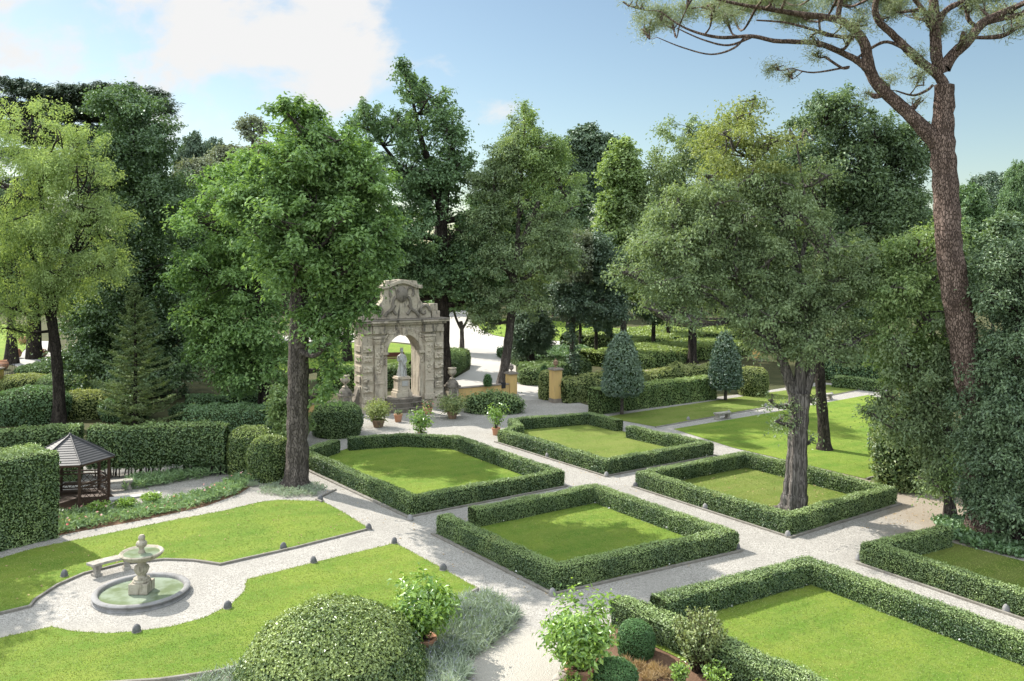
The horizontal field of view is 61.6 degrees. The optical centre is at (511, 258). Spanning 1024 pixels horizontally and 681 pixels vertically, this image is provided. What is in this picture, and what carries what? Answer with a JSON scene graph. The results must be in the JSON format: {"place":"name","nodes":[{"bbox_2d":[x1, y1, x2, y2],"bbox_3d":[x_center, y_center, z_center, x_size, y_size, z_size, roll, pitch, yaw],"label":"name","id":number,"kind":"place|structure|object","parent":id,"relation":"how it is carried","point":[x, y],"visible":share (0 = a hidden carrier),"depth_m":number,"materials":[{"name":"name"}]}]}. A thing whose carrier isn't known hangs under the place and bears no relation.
{"place":"outdoors","nodes":[
{"label":"outdoors","id":0,"kind":"place"},
{"bbox_2d":[0,325,25,359],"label":"lawn","id":1,"kind":"structure","parent":0,"point":[3,344],"depth_m":98.89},
{"bbox_2d":[0,180,56,363],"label":"tree","id":2,"kind":"object","parent":1,"relation":"on","point":[9,355],"visible":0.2,"depth_m":81.39,"materials":[{"name":"green plant"}]},
{"bbox_2d":[0,500,365,610],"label":"lawn","id":3,"kind":"structure","parent":0,"point":[257,534],"depth_m":30.42,"materials":[{"name":"plant"}]},
{"bbox_2d":[0,544,475,680],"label":"lawn","id":4,"kind":"structure","parent":0,"point":[196,663],"depth_m":22.76,"materials":[{"name":"plant"}]},
{"bbox_2d":[274,343,410,369],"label":"lawn","id":5,"kind":"structure","parent":0,"point":[394,347],"depth_m":89.62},
{"bbox_2d":[231,112,274,154],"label":"bare stem tree","id":6,"kind":"object","parent":5,"relation":"on","point":[247,127],"visible":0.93,"depth_m":95.08,"materials":[{"name":"green plant"}]},
{"bbox_2d":[315,447,562,512],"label":"lawn","id":7,"kind":"structure","parent":0,"point":[439,479],"depth_m":41.05,"materials":[{"name":"plant"}]},
{"bbox_2d":[0,295,1013,482],"bbox_3d":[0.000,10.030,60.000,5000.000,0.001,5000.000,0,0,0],"label":"ground","id":8,"kind":"structure","parent":0,"point":[775,378],"depth_m":73.74,"materials":[{"name":"plant"}]},
{"bbox_2d":[0,372,49,390],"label":"hedge","id":9,"kind":"object","parent":8,"relation":"on","point":[11,381],"visible":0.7,"depth_m":65.00,"materials":[{"name":"green plant"}]},
{"bbox_2d":[0,384,72,426],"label":"clipped mound","id":10,"kind":"object","parent":8,"relation":"on","point":[29,404],"visible":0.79,"depth_m":51.62,"materials":[{"name":"green plant"}]},
{"bbox_2d":[0,75,83,359],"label":"cedar tree","id":11,"kind":"object","parent":8,"relation":"on","point":[19,87],"visible":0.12,"depth_m":84.28,"materials":[{"name":"green plant"}]},
{"bbox_2d":[0,422,84,481],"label":"hedge","id":12,"kind":"object","parent":8,"relation":"on","point":[47,435],"visible":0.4,"depth_m":38.30,"materials":[{"name":"green plant"}]},
{"bbox_2d":[0,89,145,423],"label":"locust tree","id":13,"kind":"object","parent":8,"relation":"on","point":[48,280],"visible":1,"depth_m":51.15,"materials":[{"name":"green plant"}]},
{"bbox_2d":[67,387,115,419],"bbox_3d":[-27.120,9.150,54.565,4.545,1.895,3.082,0,0,0],"label":"clipped mound","id":14,"kind":"object","parent":8,"relation":"on","point":[85,403],"visible":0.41,"depth_m":53.39,"materials":[{"name":"green plant"}]},
{"bbox_2d":[20,80,184,279],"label":"cedar tree","id":15,"kind":"object","parent":8,"relation":"on","point":[77,99],"visible":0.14,"depth_m":83.57,"materials":[{"name":"green plant"}]},
{"bbox_2d":[31,76,215,396],"bbox_3d":[-27.361,-1.246,61.763,11.738,23.430,11.945,0,0,0],"label":"magnolia tree","id":16,"kind":"object","parent":8,"relation":"on","point":[143,149],"visible":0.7,"depth_m":60.22,"materials":[{"name":"green plant"}]},
{"bbox_2d":[97,394,152,422],"bbox_3d":[-24.068,9.246,53.537,3.179,1.763,2.786,0,0,0],"label":"clipped mound","id":17,"kind":"object","parent":8,"relation":"on","point":[104,416],"visible":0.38,"depth_m":52.59,"materials":[{"name":"green plant"}]},
{"bbox_2d":[87,282,183,425],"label":"fir tree","id":18,"kind":"object","parent":8,"relation":"on","point":[133,379],"visible":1,"depth_m":51.42,"materials":[{"name":"green plant"}]},
{"bbox_2d":[171,130,211,216],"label":"holm oak","id":19,"kind":"object","parent":8,"relation":"on","point":[194,145],"visible":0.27,"depth_m":102.81,"materials":[{"name":"green plant"}]},
{"bbox_2d":[169,154,222,340],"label":"tree","id":20,"kind":"object","parent":8,"relation":"on","point":[197,164],"visible":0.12,"depth_m":90.56,"materials":[{"name":"green plant"}]},
{"bbox_2d":[184,389,258,406],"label":"shade hedge","id":21,"kind":"object","parent":8,"relation":"on","point":[201,398],"visible":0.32,"depth_m":53.37,"materials":[{"name":"green plant"}]},
{"bbox_2d":[200,141,249,231],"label":"tree","id":22,"kind":"object","parent":8,"relation":"on","point":[219,151],"visible":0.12,"depth_m":97.93,"materials":[{"name":"green plant"}]},
{"bbox_2d":[153,144,309,403],"bbox_3d":[-16.838,1.679,51.948,9.164,16.777,7.661,0,0,0],"label":"chestnut tree","id":23,"kind":"object","parent":8,"relation":"on","point":[248,364],"visible":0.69,"depth_m":50.73,"materials":[{"name":"green plant"}]},
{"bbox_2d":[182,401,280,435],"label":"shade hedge","id":24,"kind":"object","parent":8,"relation":"on","point":[236,414],"visible":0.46,"depth_m":47.76,"materials":[{"name":"green plant"}]},
{"bbox_2d":[316,362,410,390],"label":"arch hedge","id":25,"kind":"object","parent":8,"relation":"on","point":[392,368],"visible":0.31,"depth_m":66.13,"materials":[{"name":"green plant"}]},
{"bbox_2d":[273,310,559,399],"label":"drive","id":26,"kind":"structure","parent":8,"relation":"on","point":[485,359],"depth_m":90.52,"materials":[{"name":"gravel"}]},
{"bbox_2d":[338,54,502,388],"bbox_3d":[-7.199,-2.424,65.824,13.024,24.954,10.096,0,0,0],"label":"plane tree","id":27,"kind":"object","parent":8,"relation":"on","point":[437,179],"visible":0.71,"depth_m":64.45,"materials":[{"name":"green plant"}]},
{"bbox_2d":[409,347,470,376],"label":"arch hedge","id":28,"kind":"object","parent":8,"relation":"on","point":[460,359],"visible":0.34,"depth_m":76.59,"materials":[{"name":"green plant"}]},
{"bbox_2d":[488,172,543,315],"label":"tree","id":29,"kind":"object","parent":8,"relation":"on","point":[523,221],"visible":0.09,"depth_m":148.16,"materials":[{"name":"green plant"}]},
{"bbox_2d":[455,94,592,383],"bbox_3d":[0.759,-1.032,65.034,10.449,22.389,8.081,0,0,0],"label":"locust tree","id":30,"kind":"object","parent":8,"relation":"on","point":[516,155],"visible":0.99,"depth_m":63.72,"materials":[{"name":"green plant"}]},
{"bbox_2d":[505,299,559,362],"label":"holm oak","id":31,"kind":"object","parent":8,"relation":"on","point":[531,340],"visible":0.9,"depth_m":76.83,"materials":[{"name":"green plant"}]},
{"bbox_2d":[496,343,592,366],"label":"terrace hedge","id":32,"kind":"object","parent":8,"relation":"on","point":[557,351],"visible":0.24,"depth_m":82.68,"materials":[{"name":"green plant"}]},
{"bbox_2d":[517,356,591,378],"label":"terrace hedge","id":33,"kind":"object","parent":8,"relation":"on","point":[586,365],"visible":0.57,"depth_m":73.91,"materials":[{"name":"green plant"}]},
{"bbox_2d":[553,120,619,204],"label":"holm oak","id":34,"kind":"object","parent":8,"relation":"on","point":[588,143],"visible":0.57,"depth_m":136.58,"materials":[{"name":"green plant"}]},
{"bbox_2d":[541,225,634,373],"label":"ivy clad tree","id":35,"kind":"object","parent":8,"relation":"on","point":[583,297],"visible":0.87,"depth_m":72.62,"materials":[{"name":"green plant"}]},
{"bbox_2d":[589,133,654,331],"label":"tulip tree","id":36,"kind":"object","parent":8,"relation":"on","point":[619,181],"visible":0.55,"depth_m":78.77,"materials":[{"name":"green plant"}]},
{"bbox_2d":[587,374,717,413],"bbox_3d":[9.766,9.142,58.691,10.949,1.852,1.649,0,0,-34],"label":"clipped hedge","id":37,"kind":"object","parent":8,"relation":"on","point":[671,391],"visible":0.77,"depth_m":58.17,"materials":[{"name":"green plant"}]},
{"bbox_2d":[559,325,751,347],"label":"terrace hedge","id":38,"kind":"object","parent":8,"relation":"on","point":[640,334],"visible":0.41,"depth_m":97.85,"materials":[{"name":"green plant"}]},
{"bbox_2d":[628,294,683,341],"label":"slender tree","id":39,"kind":"object","parent":8,"relation":"on","point":[649,318],"visible":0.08,"depth_m":89.68,"materials":[{"name":"green plant"}]},
{"bbox_2d":[577,337,752,369],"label":"terrace hedge","id":40,"kind":"object","parent":8,"relation":"on","point":[654,354],"visible":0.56,"depth_m":82.03,"materials":[{"name":"green plant"}]},
{"bbox_2d":[609,112,756,364],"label":"hackberry tree","id":41,"kind":"object","parent":8,"relation":"on","point":[667,169],"visible":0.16,"depth_m":79.68,"materials":[{"name":"green plant"}]},
{"bbox_2d":[824,354,886,380],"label":"terrace hedge","id":42,"kind":"object","parent":8,"relation":"on","point":[858,372],"visible":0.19,"depth_m":70.33,"materials":[{"name":"green plant"}]},
{"bbox_2d":[831,374,884,391],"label":"terrace hedge","id":43,"kind":"object","parent":8,"relation":"on","point":[852,382],"visible":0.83,"depth_m":65.64,"materials":[{"name":"green plant"}]},
{"bbox_2d":[847,215,978,523],"bbox_3d":[15.501,4.080,33.241,5.004,11.953,4.235,0,0,0],"label":"elm tree","id":44,"kind":"object","parent":8,"relation":"on","point":[908,356],"visible":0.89,"depth_m":32.66,"materials":[{"name":"green plant"}]},
{"bbox_2d":[959,182,994,305],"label":"tree","id":45,"kind":"object","parent":8,"relation":"on","point":[974,209],"visible":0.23,"depth_m":76.75,"materials":[{"name":"green plant"}]},
{"bbox_2d":[933,231,1023,544],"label":"dark evergreen","id":46,"kind":"object","parent":8,"relation":"on","point":[992,446],"visible":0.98,"depth_m":29.67,"materials":[{"name":"green plant"}]},
{"bbox_2d":[966,170,1009,351],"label":"holm oak","id":47,"kind":"object","parent":8,"relation":"on","point":[991,182],"visible":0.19,"depth_m":83.08,"materials":[{"name":"green plant"}]},
{"bbox_2d":[967,210,1023,324],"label":"tree","id":48,"kind":"object","parent":8,"relation":"on","point":[1008,224],"visible":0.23,"depth_m":63.39,"materials":[{"name":"green plant"}]},
{"bbox_2d":[995,159,1023,220],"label":"tree","id":49,"kind":"object","parent":8,"relation":"on","point":[1012,199],"visible":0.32,"depth_m":73.56,"materials":[{"name":"green plant"}]},
{"bbox_2d":[0,383,1023,680],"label":"gravel","id":50,"kind":"structure","parent":0,"point":[516,655],"depth_m":29.05,"materials":[{"name":"gravel"}]},
{"bbox_2d":[0,442,60,551],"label":"tall hedge","id":51,"kind":"object","parent":50,"relation":"on","point":[29,493],"visible":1,"depth_m":30.06,"materials":[{"name":"green plant"}]},
{"bbox_2d":[44,433,114,511],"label":"summerhouse","id":52,"kind":"structure","parent":50,"relation":"on","point":[74,450],"depth_m":35.21,"materials":[{"name":"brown wood"}]},
{"bbox_2d":[91,534,190,613],"bbox_3d":[-10.997,9.095,25.524,2.720,1.810,2.720,0,0,0],"label":"fountain","id":53,"kind":"object","parent":50,"relation":"on","point":[141,590],"visible":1,"depth_m":25.32,"materials":[{"name":"grey stone"}]},
{"bbox_2d":[58,469,254,534],"bbox_3d":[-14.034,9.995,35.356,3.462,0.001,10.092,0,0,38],"label":"flower bed","id":54,"kind":"object","parent":50,"relation":"on","point":[110,523],"visible":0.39,"depth_m":33.18,"materials":[{"name":"green plant"}]},
{"bbox_2d":[85,419,231,478],"bbox_3d":[-16.279,8.698,39.678,6.380,2.621,1.881,0,0,-8],"label":"hedge","id":55,"kind":"object","parent":50,"relation":"on","point":[149,444],"visible":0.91,"depth_m":39.14,"materials":[{"name":"green plant"}]},
{"bbox_2d":[121,462,228,489],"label":"bed leaves","id":56,"kind":"object","parent":50,"relation":"on","point":[141,479],"visible":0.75,"depth_m":38.57,"materials":[{"name":"plant"}]},
{"bbox_2d":[0,528,367,614],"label":"kerb","id":57,"kind":"structure","parent":50,"relation":"on","point":[33,601],"depth_m":28.27,"materials":[{"name":"stone"}]},
{"bbox_2d":[182,659,240,680],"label":"lavender","id":58,"kind":"object","parent":50,"relation":"on","point":[217,676],"visible":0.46,"depth_m":20.05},
{"bbox_2d":[226,424,272,475],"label":"clipped bush","id":59,"kind":"object","parent":50,"relation":"on","point":[240,439],"visible":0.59,"depth_m":39.43,"materials":[{"name":"green plant"}]},
{"bbox_2d":[245,432,286,483],"bbox_3d":[-11.035,8.997,39.006,2.175,2.110,2.177,0,0,0],"label":"clipped ball","id":60,"kind":"object","parent":50,"relation":"on","point":[265,459],"visible":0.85,"depth_m":38.28,"materials":[{"name":"green plant"}]},
{"bbox_2d":[257,479,327,497],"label":"bed leaves","id":61,"kind":"object","parent":50,"relation":"on","point":[277,488],"visible":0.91,"depth_m":36.82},
{"bbox_2d":[259,382,336,437],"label":"broadleaf shrub","id":62,"kind":"object","parent":50,"relation":"on","point":[276,415],"visible":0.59,"depth_m":45.33,"materials":[{"name":"green plant"}]},
{"bbox_2d":[211,91,413,490],"bbox_3d":[-8.623,1.481,37.227,8.426,17.249,8.243,0,0,0],"label":"chestnut tree","id":63,"kind":"object","parent":50,"relation":"on","point":[326,182],"visible":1,"depth_m":36.25,"materials":[{"name":"green plant"}]},
{"bbox_2d":[232,590,428,680],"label":"dome bush","id":64,"kind":"object","parent":50,"relation":"on","point":[338,637],"visible":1,"depth_m":19.18,"materials":[{"name":"green plant"}]},
{"bbox_2d":[309,400,363,438],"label":"clipped bush","id":65,"kind":"object","parent":50,"relation":"on","point":[345,420],"visible":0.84,"depth_m":47.74,"materials":[{"name":"green plant"}]},
{"bbox_2d":[362,396,392,427],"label":"potted shrub","id":66,"kind":"object","parent":50,"relation":"on","point":[377,420],"visible":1,"depth_m":50.82,"materials":[{"name":"green plant"}]},
{"bbox_2d":[352,279,449,413],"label":"garden arch","id":67,"kind":"structure","parent":50,"relation":"on","point":[412,318],"depth_m":56.82,"materials":[{"name":"stone"}]},
{"bbox_2d":[387,562,466,648],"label":"potted lemon tree","id":68,"kind":"object","parent":50,"relation":"on","point":[430,608],"visible":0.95,"depth_m":21.39,"materials":[{"name":"green plant"}]},
{"bbox_2d":[308,432,565,514],"bbox_3d":[-4.441,9.632,40.581,8.529,0.825,12.429,0,0,-35],"label":"box hedge","id":69,"kind":"object","parent":50,"relation":"on","point":[536,476],"visible":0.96,"depth_m":37.76,"materials":[{"name":"green plant"}]},
{"bbox_2d":[309,470,567,517],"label":"kerb","id":70,"kind":"structure","parent":50,"relation":"on","point":[390,508],"depth_m":35.61,"materials":[{"name":"stone"}]},
{"bbox_2d":[433,392,468,418],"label":"potted shrub","id":71,"kind":"object","parent":50,"relation":"on","point":[451,407],"visible":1,"depth_m":53.52,"materials":[{"name":"green plant"}]},
{"bbox_2d":[404,584,525,680],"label":"lavender","id":72,"kind":"object","parent":50,"relation":"on","point":[487,615],"visible":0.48,"depth_m":22.36,"materials":[{"name":"plant"}]},
{"bbox_2d":[463,388,526,414],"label":"hedge","id":73,"kind":"object","parent":50,"relation":"on","point":[478,404],"visible":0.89,"depth_m":55.27,"materials":[{"name":"green plant"}]},
{"bbox_2d":[548,367,563,402],"bbox_3d":[3.040,8.803,59.900,0.820,2.395,0.820,0,0,-30],"label":"gate post","id":74,"kind":"object","parent":50,"relation":"on","point":[555,377],"visible":1,"depth_m":59.63,"materials":[{"name":"paint"}]},
{"bbox_2d":[435,483,739,590],"bbox_3d":[2.494,9.629,30.526,7.892,0.813,7.843,0,0,-35],"label":"box hedge","id":75,"kind":"object","parent":50,"relation":"on","point":[702,538],"visible":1,"depth_m":29.13,"materials":[{"name":"green plant"}]},
{"bbox_2d":[431,532,743,594],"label":"kerb","id":76,"kind":"structure","parent":50,"relation":"on","point":[578,587],"depth_m":27.53,"materials":[{"name":"stone"}]},
{"bbox_2d":[497,412,713,473],"bbox_3d":[4.213,9.628,46.437,7.881,0.829,11.542,0,0,-34],"label":"box hedge","id":77,"kind":"object","parent":50,"relation":"on","point":[680,447],"visible":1,"depth_m":44.17,"materials":[{"name":"green plant"}]},
{"bbox_2d":[559,360,709,403],"bbox_3d":[9.559,8.978,63.886,15.294,2.244,2.389,0,0,-33],"label":"clipped hedge","id":78,"kind":"object","parent":50,"relation":"on","point":[574,389],"visible":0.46,"depth_m":61.31,"materials":[{"name":"green plant"}]},
{"bbox_2d":[609,594,828,680],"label":"box hedge","id":79,"kind":"object","parent":50,"relation":"on","point":[745,661],"visible":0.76,"depth_m":20.48,"materials":[{"name":"green plant"}]},
{"bbox_2d":[635,450,897,534],"bbox_3d":[10.657,9.623,36.408,7.362,0.829,8.366,0,0,-34],"label":"box hedge","id":80,"kind":"object","parent":50,"relation":"on","point":[862,496],"visible":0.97,"depth_m":34.97,"materials":[{"name":"green plant"}]},
{"bbox_2d":[631,485,901,538],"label":"kerb","id":81,"kind":"structure","parent":50,"relation":"on","point":[795,535],"depth_m":33.13,"materials":[{"name":"stone"}]},
{"bbox_2d":[616,0,1023,535],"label":"stone pine","id":82,"kind":"object","parent":50,"relation":"on","point":[936,135],"visible":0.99,"depth_m":31.05,"materials":[{"name":"brown plant"}]},
{"bbox_2d":[649,555,1023,665],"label":"box hedge","id":83,"kind":"object","parent":50,"relation":"on","point":[974,630],"visible":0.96,"depth_m":24.20,"materials":[{"name":"green plant"}]},
{"bbox_2d":[865,394,933,493],"bbox_3d":[16.963,7.956,37.369,3.089,4.304,2.492,0,0,0],"label":"mixed bush","id":84,"kind":"object","parent":50,"relation":"on","point":[896,476],"visible":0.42,"depth_m":36.80,"materials":[{"name":"green plant"}]},
{"bbox_2d":[856,562,1023,620],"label":"kerb","id":85,"kind":"structure","parent":50,"relation":"on","point":[946,593],"depth_m":25.66,"materials":[{"name":"stone"}]},
{"bbox_2d":[858,523,1023,616],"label":"box hedge","id":86,"kind":"object","parent":50,"relation":"on","point":[898,554],"visible":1,"depth_m":26.65,"materials":[{"name":"green plant"}]},
{"bbox_2d":[930,512,1023,557],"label":"bed leaves","id":87,"kind":"object","parent":50,"relation":"on","point":[992,541],"visible":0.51,"depth_m":30.02,"materials":[{"name":"plant"}]},
{"bbox_2d":[0,0,1023,244],"label":"sky","id":88,"kind":"structure","parent":0,"point":[221,59],"materials":[{"name":"blue"}]},
{"bbox_2d":[479,318,619,339],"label":"lawn","id":89,"kind":"structure","parent":0,"point":[557,324],"depth_m":122.94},
{"bbox_2d":[539,188,598,325],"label":"tree","id":90,"kind":"object","parent":89,"relation":"on","point":[582,213],"visible":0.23,"depth_m":124.25,"materials":[{"name":"green plant"}]},
{"bbox_2d":[438,503,731,589],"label":"lawn","id":91,"kind":"structure","parent":0,"point":[563,535],"depth_m":31.31,"materials":[{"name":"plant"}]},
{"bbox_2d":[498,424,703,473],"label":"lawn","id":92,"kind":"structure","parent":0,"point":[580,432],"depth_m":47.15,"materials":[{"name":"plant"}]},
{"bbox_2d":[599,624,708,680],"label":"planting bed","id":93,"kind":"object","parent":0,"point":[665,658],"visible":0.2,"depth_m":21.37,"materials":[{"name":"brown soil"}]},
{"bbox_2d":[532,577,622,680],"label":"potted lemon tree","id":94,"kind":"object","parent":93,"relation":"on","point":[577,637],"visible":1,"depth_m":19.77,"materials":[{"name":"green plant"}]},
{"bbox_2d":[592,655,638,680],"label":"box ball","id":95,"kind":"object","parent":93,"relation":"on","point":[615,668],"visible":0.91,"depth_m":19.87,"materials":[{"name":"green plant"}]},
{"bbox_2d":[616,617,656,661],"bbox_3d":[3.128,9.570,21.712,1.018,0.914,1.023,0,0,0],"label":"box ball","id":96,"kind":"object","parent":93,"relation":"on","point":[636,638],"visible":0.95,"depth_m":21.39,"materials":[{"name":"green plant"}]},
{"bbox_2d":[671,606,728,673],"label":"red tipped shrub","id":97,"kind":"object","parent":93,"relation":"on","point":[694,635],"visible":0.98,"depth_m":20.66,"materials":[{"name":"green plant"}]},
{"bbox_2d":[700,658,734,680],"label":"green shrub","id":98,"kind":"object","parent":93,"relation":"on","point":[714,673],"visible":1,"depth_m":19.90,"materials":[{"name":"green plant"}]},
{"bbox_2d":[612,385,854,426],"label":"lawn","id":99,"kind":"structure","parent":0,"point":[666,416],"depth_m":56.83,"materials":[{"name":"plant"}]},
{"bbox_2d":[599,329,646,413],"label":"cone topiary","id":100,"kind":"object","parent":99,"relation":"on","point":[623,376],"visible":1,"depth_m":54.38,"materials":[{"name":"green plant"}]},
{"bbox_2d":[707,329,744,399],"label":"cone topiary","id":101,"kind":"object","parent":99,"relation":"on","point":[725,371],"visible":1,"depth_m":60.01,"materials":[{"name":"green plant"}]},
{"bbox_2d":[737,365,769,396],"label":"clipped bush","id":102,"kind":"object","parent":99,"relation":"on","point":[756,381],"visible":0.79,"depth_m":62.24,"materials":[{"name":"green plant"}]},
{"bbox_2d":[682,467,893,533],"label":"lawn","id":103,"kind":"structure","parent":0,"point":[744,489],"depth_m":37.47,"materials":[{"name":"plant"}]},
{"bbox_2d":[600,90,894,510],"bbox_3d":[9.222,1.807,33.972,11.751,16.687,5.863,0,0,0],"label":"hackberry tree","id":104,"kind":"object","parent":103,"relation":"on","point":[804,300],"visible":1,"depth_m":33.12,"materials":[{"name":"green plant"}]},
{"bbox_2d":[676,395,929,477],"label":"lawn","id":105,"kind":"structure","parent":0,"point":[844,447],"depth_m":48.21,"materials":[{"name":"plant"}]},
{"bbox_2d":[0,396,1023,680],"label":"grass","id":106,"kind":"structure","parent":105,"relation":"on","point":[576,512],"depth_m":26.53,"materials":[{"name":"plant"}]},
{"bbox_2d":[759,80,942,450],"bbox_3d":[18.072,0.492,44.802,10.645,19.136,7.315,0,0,0],"label":"hackberry tree","id":107,"kind":"object","parent":105,"relation":"on","point":[890,199],"visible":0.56,"depth_m":43.64,"materials":[{"name":"green plant"}]},
{"bbox_2d":[610,585,1023,680],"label":"lawn","id":108,"kind":"structure","parent":0,"point":[840,638],"depth_m":22.28,"materials":[{"name":"plant"}]},
{"bbox_2d":[874,543,1023,615],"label":"lawn","id":109,"kind":"structure","parent":0,"point":[1005,565],"depth_m":28.22,"materials":[{"name":"plant"}]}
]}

